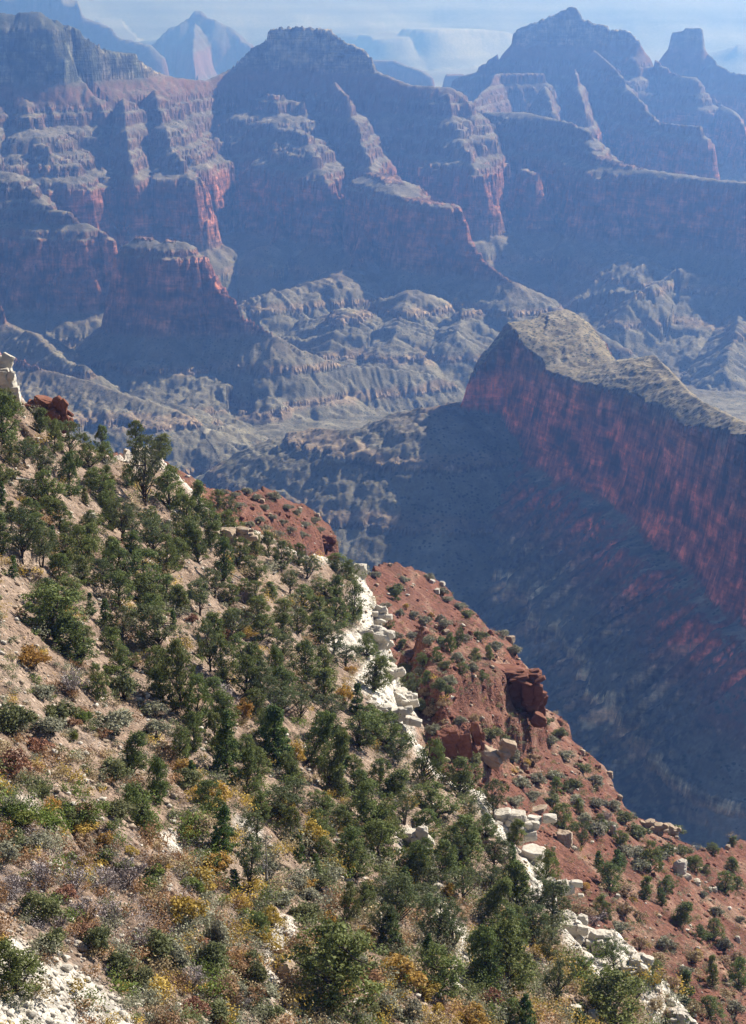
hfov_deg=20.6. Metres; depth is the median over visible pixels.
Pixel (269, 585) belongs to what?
juniper tree
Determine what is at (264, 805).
juniper tree
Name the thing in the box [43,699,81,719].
scrub oak
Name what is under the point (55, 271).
red cliff spur
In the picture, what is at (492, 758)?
rock outcrop
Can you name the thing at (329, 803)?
juniper tree
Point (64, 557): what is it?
juniper tree
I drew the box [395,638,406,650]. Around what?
juniper tree
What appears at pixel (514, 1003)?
juniper tree
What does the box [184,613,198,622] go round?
rust shrub
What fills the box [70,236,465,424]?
pinnacle ridge
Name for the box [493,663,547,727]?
rock outcrop
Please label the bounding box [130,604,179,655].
pinyon tree
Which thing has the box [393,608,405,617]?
sagebrush
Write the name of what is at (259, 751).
juniper tree
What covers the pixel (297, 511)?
sagebrush
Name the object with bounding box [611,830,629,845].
juniper tree
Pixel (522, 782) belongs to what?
sagebrush
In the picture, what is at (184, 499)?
juniper tree
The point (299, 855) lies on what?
fir tree
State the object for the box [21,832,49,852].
sagebrush
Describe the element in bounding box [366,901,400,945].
pinyon tree
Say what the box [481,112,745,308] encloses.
rim ridge
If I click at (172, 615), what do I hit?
fir tree
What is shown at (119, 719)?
sagebrush
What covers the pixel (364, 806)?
juniper tree
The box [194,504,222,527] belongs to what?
juniper tree
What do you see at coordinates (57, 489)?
juniper tree
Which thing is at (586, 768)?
scrub oak
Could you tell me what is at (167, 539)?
juniper tree
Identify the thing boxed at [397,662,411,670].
scrub oak
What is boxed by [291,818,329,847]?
golden shrub
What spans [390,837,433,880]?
juniper tree
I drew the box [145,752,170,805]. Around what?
juniper tree
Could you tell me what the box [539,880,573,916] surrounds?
pinyon tree
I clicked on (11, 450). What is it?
juniper tree
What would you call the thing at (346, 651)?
pinyon tree
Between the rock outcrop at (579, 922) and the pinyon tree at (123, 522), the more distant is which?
the pinyon tree at (123, 522)
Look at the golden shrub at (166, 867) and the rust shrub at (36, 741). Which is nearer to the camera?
the golden shrub at (166, 867)
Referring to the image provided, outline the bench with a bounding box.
[564,268,745,391]
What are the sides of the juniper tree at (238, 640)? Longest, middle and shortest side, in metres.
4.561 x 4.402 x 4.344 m
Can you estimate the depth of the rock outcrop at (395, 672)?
375.14 m
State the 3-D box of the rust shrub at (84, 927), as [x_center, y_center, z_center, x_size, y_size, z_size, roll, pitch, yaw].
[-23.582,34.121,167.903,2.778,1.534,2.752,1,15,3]
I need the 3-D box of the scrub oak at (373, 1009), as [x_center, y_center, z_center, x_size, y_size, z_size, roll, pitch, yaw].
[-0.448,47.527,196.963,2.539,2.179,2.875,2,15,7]
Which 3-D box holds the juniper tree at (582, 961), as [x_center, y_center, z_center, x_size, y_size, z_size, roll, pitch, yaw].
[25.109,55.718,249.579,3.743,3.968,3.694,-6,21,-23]
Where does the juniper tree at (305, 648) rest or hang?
on the hillside
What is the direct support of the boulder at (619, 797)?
on the red slope
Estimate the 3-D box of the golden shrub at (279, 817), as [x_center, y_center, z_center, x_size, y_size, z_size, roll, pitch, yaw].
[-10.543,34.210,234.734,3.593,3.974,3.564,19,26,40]
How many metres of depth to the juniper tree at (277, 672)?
283.69 m
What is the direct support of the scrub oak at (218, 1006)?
on the hillside
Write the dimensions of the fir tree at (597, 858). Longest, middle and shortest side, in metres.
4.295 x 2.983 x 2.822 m
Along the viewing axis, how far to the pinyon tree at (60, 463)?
326.65 m
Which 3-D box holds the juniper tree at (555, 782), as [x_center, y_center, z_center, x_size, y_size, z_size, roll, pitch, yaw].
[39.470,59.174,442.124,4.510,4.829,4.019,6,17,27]
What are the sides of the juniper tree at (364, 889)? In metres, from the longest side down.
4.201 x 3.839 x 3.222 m
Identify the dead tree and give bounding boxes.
[245,831,285,889]
[297,543,315,575]
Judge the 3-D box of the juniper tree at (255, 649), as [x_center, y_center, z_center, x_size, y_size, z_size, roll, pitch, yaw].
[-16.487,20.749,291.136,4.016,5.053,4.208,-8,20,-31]
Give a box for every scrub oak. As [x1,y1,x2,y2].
[0,701,38,730]
[0,827,25,847]
[5,467,21,480]
[13,890,62,923]
[36,926,68,953]
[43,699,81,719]
[61,807,80,826]
[79,924,111,953]
[98,756,133,781]
[101,797,139,820]
[104,949,138,980]
[109,670,142,699]
[125,965,154,990]
[132,926,175,958]
[171,768,202,789]
[190,940,228,967]
[201,998,229,1023]
[239,959,269,985]
[242,948,260,965]
[259,1002,285,1023]
[287,902,320,926]
[312,875,328,890]
[360,995,380,1016]
[385,583,404,595]
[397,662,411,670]
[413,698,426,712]
[430,677,447,690]
[437,635,447,644]
[437,660,450,669]
[440,684,456,696]
[449,988,472,1001]
[461,609,475,617]
[469,751,482,764]
[473,631,489,640]
[483,726,503,741]
[499,733,515,741]
[544,794,560,805]
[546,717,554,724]
[550,727,570,735]
[562,778,585,790]
[573,763,591,774]
[611,852,627,867]
[616,810,637,823]
[626,822,652,838]
[657,841,676,856]
[668,824,686,835]
[675,844,693,855]
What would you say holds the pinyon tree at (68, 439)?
on the hillside
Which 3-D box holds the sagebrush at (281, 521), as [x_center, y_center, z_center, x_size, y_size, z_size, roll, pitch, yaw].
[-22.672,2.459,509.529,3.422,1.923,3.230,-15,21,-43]
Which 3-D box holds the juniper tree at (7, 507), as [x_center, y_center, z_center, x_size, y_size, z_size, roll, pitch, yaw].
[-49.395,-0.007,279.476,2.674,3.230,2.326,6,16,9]
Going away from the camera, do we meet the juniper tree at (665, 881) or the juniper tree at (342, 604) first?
the juniper tree at (342, 604)
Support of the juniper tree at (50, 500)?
on the hillside
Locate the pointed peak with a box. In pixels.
[450,7,720,179]
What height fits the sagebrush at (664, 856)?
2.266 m
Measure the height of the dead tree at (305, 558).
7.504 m
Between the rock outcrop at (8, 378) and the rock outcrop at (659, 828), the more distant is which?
the rock outcrop at (659, 828)
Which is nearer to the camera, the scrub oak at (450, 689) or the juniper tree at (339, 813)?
the juniper tree at (339, 813)
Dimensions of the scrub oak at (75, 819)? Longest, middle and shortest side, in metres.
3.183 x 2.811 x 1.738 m
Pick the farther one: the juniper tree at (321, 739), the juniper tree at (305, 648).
the juniper tree at (305, 648)
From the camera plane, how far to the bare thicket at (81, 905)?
171.39 m
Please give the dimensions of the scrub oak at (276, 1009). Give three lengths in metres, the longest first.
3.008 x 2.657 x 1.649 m
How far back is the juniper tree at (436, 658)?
424.84 m
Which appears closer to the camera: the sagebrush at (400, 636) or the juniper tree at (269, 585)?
the juniper tree at (269, 585)
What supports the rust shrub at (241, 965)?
on the hillside
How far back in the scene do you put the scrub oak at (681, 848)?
464.98 m
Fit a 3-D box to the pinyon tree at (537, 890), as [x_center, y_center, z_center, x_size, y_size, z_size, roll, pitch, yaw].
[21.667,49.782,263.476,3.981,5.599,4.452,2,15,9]
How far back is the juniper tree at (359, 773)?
262.13 m
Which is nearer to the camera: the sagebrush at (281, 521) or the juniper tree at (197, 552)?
the juniper tree at (197, 552)
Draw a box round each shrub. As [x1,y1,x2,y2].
[0,747,33,779]
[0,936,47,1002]
[2,797,28,814]
[12,810,40,827]
[17,644,53,670]
[27,737,55,754]
[39,814,62,828]
[43,796,61,812]
[52,884,80,902]
[64,851,76,859]
[66,717,82,725]
[68,729,78,741]
[69,819,99,837]
[70,916,101,937]
[73,710,92,722]
[73,832,93,848]
[75,801,95,814]
[77,856,92,865]
[94,830,115,844]
[94,848,113,861]
[95,727,112,738]
[101,664,121,674]
[114,860,134,869]
[124,845,140,854]
[128,655,146,668]
[138,877,153,889]
[143,863,165,878]
[150,853,175,866]
[155,741,170,750]
[162,859,174,871]
[167,893,210,924]
[172,758,196,770]
[178,876,205,891]
[182,995,211,1017]
[183,812,221,835]
[183,824,198,838]
[183,866,217,891]
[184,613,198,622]
[190,780,232,806]
[191,936,209,950]
[198,852,233,873]
[205,976,244,1005]
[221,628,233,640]
[224,959,245,974]
[228,895,253,910]
[233,949,248,962]
[235,697,253,722]
[238,908,256,918]
[239,624,258,639]
[244,984,267,1006]
[262,904,282,928]
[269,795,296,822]
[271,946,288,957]
[289,742,306,760]
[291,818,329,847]
[296,771,312,785]
[298,877,318,889]
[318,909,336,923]
[335,683,353,703]
[343,666,358,674]
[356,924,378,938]
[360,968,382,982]
[379,952,428,988]
[417,980,440,1001]
[418,688,428,698]
[423,704,436,717]
[431,1002,445,1013]
[435,699,448,708]
[440,882,455,896]
[455,1000,490,1023]
[468,713,478,721]
[480,987,504,1004]
[520,758,530,765]
[527,753,542,765]
[531,922,547,941]
[571,903,598,918]
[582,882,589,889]
[616,883,637,899]
[616,901,635,915]
[630,937,647,950]
[633,910,649,920]
[647,997,662,1011]
[649,974,661,986]
[653,952,670,961]
[656,971,669,983]
[661,1006,674,1018]
[667,975,680,991]
[670,942,682,949]
[685,950,703,962]
[685,999,705,1014]
[717,955,734,967]
[719,988,736,1001]
[728,951,744,960]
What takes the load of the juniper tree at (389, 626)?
on the red slope
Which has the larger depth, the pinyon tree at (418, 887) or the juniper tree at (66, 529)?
the juniper tree at (66, 529)
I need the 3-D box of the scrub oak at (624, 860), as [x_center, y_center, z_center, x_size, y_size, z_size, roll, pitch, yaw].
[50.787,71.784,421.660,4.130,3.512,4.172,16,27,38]
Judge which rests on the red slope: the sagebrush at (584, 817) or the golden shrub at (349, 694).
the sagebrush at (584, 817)
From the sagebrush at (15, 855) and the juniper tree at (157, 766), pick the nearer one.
the sagebrush at (15, 855)
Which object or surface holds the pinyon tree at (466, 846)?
on the hillside
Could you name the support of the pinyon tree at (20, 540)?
on the hillside
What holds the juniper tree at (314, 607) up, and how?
on the hillside
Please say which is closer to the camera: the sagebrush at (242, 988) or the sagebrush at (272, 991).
the sagebrush at (242, 988)
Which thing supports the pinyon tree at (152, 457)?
on the hillside
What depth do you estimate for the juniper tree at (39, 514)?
278.29 m
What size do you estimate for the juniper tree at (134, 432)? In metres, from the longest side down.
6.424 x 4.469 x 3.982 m
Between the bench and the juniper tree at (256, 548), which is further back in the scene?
the bench
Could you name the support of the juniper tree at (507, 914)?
on the hillside
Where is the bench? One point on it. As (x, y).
(691, 325)
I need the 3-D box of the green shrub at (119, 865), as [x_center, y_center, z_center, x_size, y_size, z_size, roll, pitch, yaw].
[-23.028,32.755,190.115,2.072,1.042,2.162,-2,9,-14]
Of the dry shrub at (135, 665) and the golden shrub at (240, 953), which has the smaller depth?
the golden shrub at (240, 953)
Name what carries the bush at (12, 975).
on the hillside
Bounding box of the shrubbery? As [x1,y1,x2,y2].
[0,385,745,1023]
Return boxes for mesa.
[95,17,745,74]
[140,26,553,301]
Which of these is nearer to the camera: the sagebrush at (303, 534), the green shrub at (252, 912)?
the green shrub at (252, 912)
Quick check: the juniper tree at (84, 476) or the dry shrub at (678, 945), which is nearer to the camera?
the juniper tree at (84, 476)
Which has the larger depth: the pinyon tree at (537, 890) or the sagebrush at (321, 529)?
the sagebrush at (321, 529)
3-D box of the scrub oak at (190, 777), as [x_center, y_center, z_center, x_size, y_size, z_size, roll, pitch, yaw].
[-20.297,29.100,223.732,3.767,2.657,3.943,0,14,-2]
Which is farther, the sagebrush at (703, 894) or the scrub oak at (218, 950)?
the sagebrush at (703, 894)
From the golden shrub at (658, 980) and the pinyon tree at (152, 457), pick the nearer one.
the golden shrub at (658, 980)
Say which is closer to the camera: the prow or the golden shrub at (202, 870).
the golden shrub at (202, 870)
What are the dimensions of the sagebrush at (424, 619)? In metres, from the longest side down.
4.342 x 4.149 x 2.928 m
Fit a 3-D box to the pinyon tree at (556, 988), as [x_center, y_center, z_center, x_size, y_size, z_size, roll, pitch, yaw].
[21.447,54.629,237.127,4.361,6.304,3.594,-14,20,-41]
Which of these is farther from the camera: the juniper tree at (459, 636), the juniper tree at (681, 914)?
the juniper tree at (459, 636)
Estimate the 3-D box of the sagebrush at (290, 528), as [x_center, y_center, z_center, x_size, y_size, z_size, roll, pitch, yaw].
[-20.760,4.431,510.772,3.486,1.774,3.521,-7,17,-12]
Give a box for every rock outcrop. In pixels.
[0,352,21,406]
[24,395,73,433]
[209,526,257,546]
[322,534,335,553]
[357,625,394,650]
[372,605,392,625]
[377,704,421,726]
[384,662,405,681]
[393,687,419,707]
[393,826,434,859]
[429,721,484,763]
[478,738,516,769]
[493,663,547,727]
[494,807,556,841]
[539,877,583,902]
[557,909,588,944]
[585,929,617,954]
[621,952,653,977]
[640,818,681,838]
[666,1007,696,1023]
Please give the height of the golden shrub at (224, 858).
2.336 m
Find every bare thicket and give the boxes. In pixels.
[0,868,42,901]
[23,859,57,891]
[47,906,69,933]
[58,663,89,690]
[61,862,106,897]
[64,892,99,922]
[90,861,118,894]
[97,892,135,927]
[113,857,149,885]
[124,918,153,948]
[182,961,210,988]
[213,678,242,708]
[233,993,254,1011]
[237,590,264,602]
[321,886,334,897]
[585,908,608,925]
[601,810,610,820]
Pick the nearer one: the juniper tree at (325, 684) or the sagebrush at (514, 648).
the juniper tree at (325, 684)
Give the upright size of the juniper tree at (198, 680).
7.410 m
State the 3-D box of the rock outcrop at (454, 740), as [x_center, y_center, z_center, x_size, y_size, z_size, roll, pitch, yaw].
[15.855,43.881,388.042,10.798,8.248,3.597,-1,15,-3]
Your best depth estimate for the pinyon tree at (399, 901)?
224.30 m
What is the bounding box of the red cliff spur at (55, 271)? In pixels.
[0,171,117,347]
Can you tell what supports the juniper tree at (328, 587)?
on the hillside
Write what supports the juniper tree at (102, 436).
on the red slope
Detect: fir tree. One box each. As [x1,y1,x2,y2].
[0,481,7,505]
[7,555,18,577]
[47,526,58,550]
[85,592,96,614]
[98,598,115,627]
[169,609,177,627]
[186,760,197,786]
[209,804,240,853]
[211,709,242,786]
[227,868,243,891]
[257,703,294,768]
[269,748,275,763]
[293,835,305,863]
[309,853,323,877]
[336,740,351,769]
[347,682,363,716]
[377,911,405,953]
[398,865,415,906]
[420,933,431,965]
[505,841,519,867]
[518,993,536,1023]
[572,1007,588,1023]
[592,851,604,868]
[610,849,625,870]
[677,969,696,1007]
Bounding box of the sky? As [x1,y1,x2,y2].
[76,0,745,55]
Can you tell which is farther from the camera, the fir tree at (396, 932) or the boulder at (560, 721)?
the boulder at (560, 721)
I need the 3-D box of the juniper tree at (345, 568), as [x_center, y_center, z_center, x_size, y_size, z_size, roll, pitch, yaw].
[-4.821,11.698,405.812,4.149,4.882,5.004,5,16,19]
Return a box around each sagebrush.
[0,839,20,864]
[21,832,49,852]
[30,684,56,701]
[31,716,67,734]
[91,707,134,735]
[140,698,170,715]
[142,718,172,739]
[150,939,190,968]
[206,919,227,942]
[217,489,229,493]
[230,492,240,497]
[230,981,252,996]
[235,502,247,507]
[240,487,252,494]
[244,520,255,527]
[252,494,263,499]
[255,515,265,523]
[258,524,272,532]
[259,504,269,509]
[261,857,284,875]
[262,981,280,998]
[266,492,282,499]
[268,514,276,520]
[272,530,283,537]
[273,889,296,905]
[279,519,288,525]
[283,504,294,509]
[284,875,307,890]
[287,526,295,532]
[291,508,302,514]
[294,885,321,899]
[300,521,310,527]
[300,530,309,537]
[311,517,321,522]
[317,526,325,532]
[328,866,346,882]
[352,952,368,967]
[368,571,380,577]
[376,995,402,1016]
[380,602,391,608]
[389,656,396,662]
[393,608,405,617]
[394,632,403,640]
[398,575,410,582]
[399,997,424,1021]
[405,631,416,640]
[408,610,420,620]
[412,666,423,675]
[418,615,431,625]
[422,634,437,645]
[423,573,435,578]
[424,723,441,735]
[435,614,444,621]
[439,617,452,627]
[440,586,450,595]
[441,674,457,685]
[442,596,453,602]
[448,652,465,663]
[452,715,467,725]
[454,602,468,609]
[460,633,472,643]
[466,661,478,672]
[488,641,503,650]
[494,629,508,636]
[506,644,522,655]
[507,795,525,806]
[509,749,521,763]
[513,776,531,788]
[525,790,541,800]
[527,771,547,783]
[545,769,568,779]
[546,734,559,746]
[558,750,576,759]
[570,794,584,805]
[574,812,592,821]
[584,821,606,836]
[585,774,603,786]
[589,797,609,808]
[602,799,622,810]
[604,820,620,829]
[612,921,634,934]
[616,843,636,858]
[630,857,651,870]
[632,844,644,858]
[655,852,670,860]
[656,934,677,949]
[676,965,693,973]
[700,891,708,897]
[709,906,721,915]
[715,937,735,950]
[727,998,745,1016]
[735,915,745,922]
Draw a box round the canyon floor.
[252,55,745,439]
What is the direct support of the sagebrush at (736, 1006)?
on the red slope
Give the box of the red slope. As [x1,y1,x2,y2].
[21,396,745,1023]
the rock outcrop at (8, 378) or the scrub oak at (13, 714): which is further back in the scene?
the rock outcrop at (8, 378)
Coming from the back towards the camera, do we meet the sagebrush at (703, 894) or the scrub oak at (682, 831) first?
the scrub oak at (682, 831)
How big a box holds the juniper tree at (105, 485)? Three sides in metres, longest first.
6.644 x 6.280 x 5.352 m
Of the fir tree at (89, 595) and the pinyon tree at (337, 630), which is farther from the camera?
the pinyon tree at (337, 630)
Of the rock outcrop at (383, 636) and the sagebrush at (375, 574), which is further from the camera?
the sagebrush at (375, 574)
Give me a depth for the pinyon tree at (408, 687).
406.76 m
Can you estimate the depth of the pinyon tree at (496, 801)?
304.83 m
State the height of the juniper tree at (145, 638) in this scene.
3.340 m
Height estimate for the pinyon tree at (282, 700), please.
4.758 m
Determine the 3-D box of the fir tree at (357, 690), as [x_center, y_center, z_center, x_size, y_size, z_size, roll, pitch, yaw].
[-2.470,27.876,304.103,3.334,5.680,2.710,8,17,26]
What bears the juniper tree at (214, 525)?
on the hillside
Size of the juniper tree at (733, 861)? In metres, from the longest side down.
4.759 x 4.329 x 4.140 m
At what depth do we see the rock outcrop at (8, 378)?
349.13 m
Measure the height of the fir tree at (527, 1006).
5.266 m
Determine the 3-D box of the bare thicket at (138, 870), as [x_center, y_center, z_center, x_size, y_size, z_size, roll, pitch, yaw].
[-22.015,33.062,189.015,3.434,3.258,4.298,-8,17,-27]
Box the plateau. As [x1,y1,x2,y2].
[0,12,243,304]
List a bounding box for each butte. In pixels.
[0,0,168,75]
[152,11,252,79]
[194,309,745,850]
[373,60,463,86]
[659,28,745,181]
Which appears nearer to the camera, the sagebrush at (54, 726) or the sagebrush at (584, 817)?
the sagebrush at (54, 726)
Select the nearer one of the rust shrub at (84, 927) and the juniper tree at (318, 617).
the rust shrub at (84, 927)
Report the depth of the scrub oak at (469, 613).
584.19 m
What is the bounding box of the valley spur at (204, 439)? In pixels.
[0,305,268,477]
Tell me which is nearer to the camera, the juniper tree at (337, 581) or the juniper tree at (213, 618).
the juniper tree at (213, 618)
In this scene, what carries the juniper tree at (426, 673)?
on the red slope
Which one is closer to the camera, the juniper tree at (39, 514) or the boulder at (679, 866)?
the juniper tree at (39, 514)
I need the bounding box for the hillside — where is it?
[0,397,697,1023]
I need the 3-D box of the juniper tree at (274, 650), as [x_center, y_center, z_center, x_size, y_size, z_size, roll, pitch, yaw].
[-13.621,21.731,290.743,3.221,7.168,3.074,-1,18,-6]
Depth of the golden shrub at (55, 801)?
188.63 m
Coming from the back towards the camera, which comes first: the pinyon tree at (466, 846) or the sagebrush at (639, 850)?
the sagebrush at (639, 850)
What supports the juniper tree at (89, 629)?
on the hillside
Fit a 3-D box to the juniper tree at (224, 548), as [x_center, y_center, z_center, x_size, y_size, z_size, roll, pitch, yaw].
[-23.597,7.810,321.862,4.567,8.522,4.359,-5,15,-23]
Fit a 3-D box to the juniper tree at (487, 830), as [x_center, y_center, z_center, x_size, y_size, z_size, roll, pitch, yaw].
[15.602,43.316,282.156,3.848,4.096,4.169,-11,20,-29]
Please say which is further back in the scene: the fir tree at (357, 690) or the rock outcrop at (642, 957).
the fir tree at (357, 690)
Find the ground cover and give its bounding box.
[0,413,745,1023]
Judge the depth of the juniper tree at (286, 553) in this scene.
370.81 m
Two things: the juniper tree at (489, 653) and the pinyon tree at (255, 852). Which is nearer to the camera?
the pinyon tree at (255, 852)
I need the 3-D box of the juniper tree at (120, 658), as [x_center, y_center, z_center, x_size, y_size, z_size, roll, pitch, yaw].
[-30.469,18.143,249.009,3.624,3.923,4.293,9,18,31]
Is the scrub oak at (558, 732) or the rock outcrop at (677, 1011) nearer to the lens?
the rock outcrop at (677, 1011)
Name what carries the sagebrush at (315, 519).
on the red slope
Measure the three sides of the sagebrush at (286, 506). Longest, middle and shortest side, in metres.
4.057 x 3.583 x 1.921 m
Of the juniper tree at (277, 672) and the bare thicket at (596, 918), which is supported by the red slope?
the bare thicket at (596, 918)
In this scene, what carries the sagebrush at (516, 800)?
on the red slope
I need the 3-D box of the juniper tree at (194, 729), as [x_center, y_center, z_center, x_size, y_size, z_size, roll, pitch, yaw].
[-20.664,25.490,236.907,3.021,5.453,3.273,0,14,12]
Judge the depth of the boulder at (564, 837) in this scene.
401.33 m
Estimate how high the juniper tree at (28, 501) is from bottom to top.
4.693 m
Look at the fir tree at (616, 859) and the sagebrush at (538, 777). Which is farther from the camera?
the sagebrush at (538, 777)
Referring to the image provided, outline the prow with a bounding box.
[237,172,639,389]
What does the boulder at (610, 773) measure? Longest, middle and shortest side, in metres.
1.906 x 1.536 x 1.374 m
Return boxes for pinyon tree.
[0,507,45,563]
[14,440,35,465]
[15,479,40,504]
[26,527,58,567]
[27,445,55,479]
[47,420,81,454]
[54,454,76,474]
[91,557,116,587]
[105,497,135,541]
[108,605,139,644]
[121,503,141,521]
[122,434,167,505]
[129,509,175,553]
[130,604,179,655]
[134,449,163,473]
[172,646,193,663]
[185,577,208,616]
[192,616,217,671]
[199,567,227,598]
[215,610,254,643]
[220,495,240,518]
[235,833,264,890]
[236,811,271,842]
[248,664,277,693]
[258,680,306,715]
[261,784,307,824]
[270,633,298,661]
[274,776,310,806]
[279,569,299,593]
[285,684,318,720]
[298,555,323,579]
[311,624,346,656]
[312,693,351,720]
[330,642,361,666]
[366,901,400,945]
[372,874,396,895]
[377,871,418,928]
[384,738,412,765]
[390,793,418,824]
[400,672,421,692]
[408,859,446,895]
[409,882,443,924]
[413,891,460,942]
[433,905,468,948]
[444,866,482,900]
[447,834,472,876]
[460,800,481,816]
[472,864,507,891]
[476,836,514,868]
[477,778,511,819]
[514,903,549,943]
[527,878,555,916]
[535,928,561,964]
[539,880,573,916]
[541,958,578,1005]
[570,821,594,847]
[597,936,628,966]
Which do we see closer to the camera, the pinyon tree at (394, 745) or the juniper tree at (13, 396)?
the pinyon tree at (394, 745)
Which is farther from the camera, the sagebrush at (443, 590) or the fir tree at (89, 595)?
the sagebrush at (443, 590)
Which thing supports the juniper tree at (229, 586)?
on the hillside
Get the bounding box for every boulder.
[61,964,72,972]
[278,958,294,982]
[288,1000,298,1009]
[323,541,328,548]
[352,998,362,1008]
[353,563,366,578]
[433,588,439,593]
[506,635,514,643]
[520,843,545,863]
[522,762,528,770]
[532,804,547,814]
[556,829,572,847]
[557,718,562,725]
[569,1004,581,1020]
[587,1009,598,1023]
[607,771,612,778]
[610,825,615,835]
[617,794,622,800]
[666,997,674,1006]
[672,858,687,874]
[683,873,691,880]
[694,878,700,884]
[735,935,740,942]
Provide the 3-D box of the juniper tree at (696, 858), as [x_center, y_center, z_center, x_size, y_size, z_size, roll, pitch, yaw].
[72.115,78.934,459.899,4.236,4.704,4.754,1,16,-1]
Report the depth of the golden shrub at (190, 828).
210.43 m
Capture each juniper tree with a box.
[0,387,25,415]
[0,390,23,443]
[0,440,20,463]
[0,463,14,483]
[0,505,8,532]
[0,531,11,553]
[2,500,17,521]
[16,496,41,526]
[17,584,88,643]
[21,436,39,453]
[23,511,49,536]
[25,468,67,509]
[26,531,47,556]
[30,407,49,432]
[34,471,49,492]
[35,577,61,606]
[36,598,63,621]
[38,495,61,522]
[45,418,65,452]
[46,553,71,580]
[46,615,99,664]
[49,500,74,531]
[49,533,80,568]
[54,576,87,604]
[56,522,79,539]
[57,450,82,497]
[61,555,96,584]
[66,523,98,567]
[71,432,103,468]
[79,509,103,534]
[80,522,100,546]
[81,465,117,501]
[81,487,88,504]
[81,624,95,645]
[82,662,110,701]
[83,467,99,484]
[93,424,111,451]
[94,441,117,463]
[98,490,120,531]
[98,625,129,658]
[100,465,114,484]
[100,570,136,607]
[101,536,119,562]
[101,540,134,573]
[105,491,121,510]
[106,646,141,676]
[118,730,149,773]
[119,465,134,487]
[120,529,143,559]
[121,548,171,591]
[122,779,163,839]
[126,420,145,448]
[132,572,165,607]
[132,629,152,651]
[134,591,167,625]
[139,520,162,543]
[140,644,172,679]
[143,506,161,521]
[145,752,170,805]
[146,666,172,699]
[149,464,190,511]
[150,532,181,574]
[151,433,172,456]
[154,476,164,491]
[154,636,195,710]
[155,573,176,602]
[163,536,191,567]
[168,584,191,614]
[169,492,203,548]
[170,725,191,760]
[175,672,214,725]
[181,517,211,563]
[183,710,206,752]
[188,479,214,517]
[193,778,229,816]
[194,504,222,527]
[194,639,208,657]
[200,520,220,548]
[201,676,225,696]
[202,612,226,642]
[203,711,220,747]
[207,637,240,688]
[208,729,241,762]
[209,489,226,508]
[209,688,242,720]
[211,535,236,583]
[217,509,245,527]
[219,583,239,604]
[219,606,242,629]
[228,631,253,659]
[229,536,250,564]
[231,654,263,696]
[236,747,263,797]
[237,578,249,592]
[238,555,268,581]
[238,733,260,753]
[239,687,268,716]
[240,595,275,622]
[245,641,269,667]
[246,529,263,557]
[246,580,265,601]
[246,614,281,641]
[246,790,272,819]
[247,911,270,942]
[248,746,273,778]
[249,710,285,747]
[259,531,278,557]
[264,581,277,599]
[266,644,284,680]
[267,664,299,698]
[270,539,294,569]
[272,597,293,622]
[273,611,295,642]
[278,806,303,843]
[279,751,305,783]
[279,915,389,1013]
[287,583,315,608]
[287,607,311,634]
[289,638,322,684]
[292,542,305,566]
[299,711,341,769]
[301,789,336,817]
[302,596,335,624]
[303,610,331,643]
[307,808,336,838]
[308,577,336,599]
[309,710,336,748]
[309,836,335,861]
[311,667,339,701]
[315,644,339,678]
[316,729,350,791]
[323,596,351,628]
[325,552,350,572]
[328,573,345,597]
[328,769,350,799]
[329,803,359,833]
[332,840,379,879]
[333,710,389,750]
[333,825,364,857]
[336,880,362,923]
[337,559,360,581]
[340,778,400,841]
[341,580,366,622]
[345,753,367,780]
[350,768,375,800]
[352,880,379,914]
[355,632,382,657]
[357,703,389,724]
[359,818,398,865]
[360,655,394,692]
[367,758,392,788]
[371,802,408,842]
[372,710,416,755]
[382,768,413,798]
[384,613,395,628]
[390,588,401,600]
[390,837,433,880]
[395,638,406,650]
[404,840,427,861]
[408,779,463,821]
[409,738,449,784]
[412,808,442,837]
[416,652,427,666]
[416,941,468,1001]
[421,670,430,685]
[428,839,461,882]
[430,646,445,662]
[435,756,485,800]
[437,814,486,866]
[443,632,456,652]
[453,627,463,647]
[453,813,484,837]
[456,662,468,675]
[463,923,504,991]
[470,647,481,661]
[474,875,515,921]
[476,669,489,681]
[476,813,502,839]
[483,915,540,1000]
[484,645,493,660]
[484,906,529,949]
[489,925,526,971]
[493,996,526,1023]
[498,858,534,908]
[504,818,527,844]
[507,905,526,931]
[533,846,563,880]
[548,776,565,795]
[548,802,579,831]
[566,954,594,980]
[571,798,584,814]
[574,962,653,1023]
[592,813,608,832]
[593,893,616,920]
[594,860,625,892]
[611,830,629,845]
[638,876,653,901]
[639,839,665,872]
[650,958,664,973]
[654,887,668,906]
[657,874,679,893]
[671,901,694,926]
[687,854,702,874]
[688,923,712,944]
[699,995,727,1021]
[702,864,710,874]
[703,954,720,986]
[704,918,725,943]
[706,842,720,855]
[714,869,735,893]
[723,856,740,872]
[725,956,745,989]
[727,836,737,846]
[731,876,744,889]
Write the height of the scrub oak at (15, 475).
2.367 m
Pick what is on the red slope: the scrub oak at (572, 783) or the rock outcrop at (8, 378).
the scrub oak at (572, 783)
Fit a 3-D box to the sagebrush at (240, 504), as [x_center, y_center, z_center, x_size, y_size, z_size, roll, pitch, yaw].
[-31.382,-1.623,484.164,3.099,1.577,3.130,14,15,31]
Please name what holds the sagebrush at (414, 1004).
on the hillside
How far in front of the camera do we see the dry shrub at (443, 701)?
405.98 m
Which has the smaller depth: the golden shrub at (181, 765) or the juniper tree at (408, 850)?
the golden shrub at (181, 765)
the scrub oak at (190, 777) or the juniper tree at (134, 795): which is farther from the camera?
the scrub oak at (190, 777)
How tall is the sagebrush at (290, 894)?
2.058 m

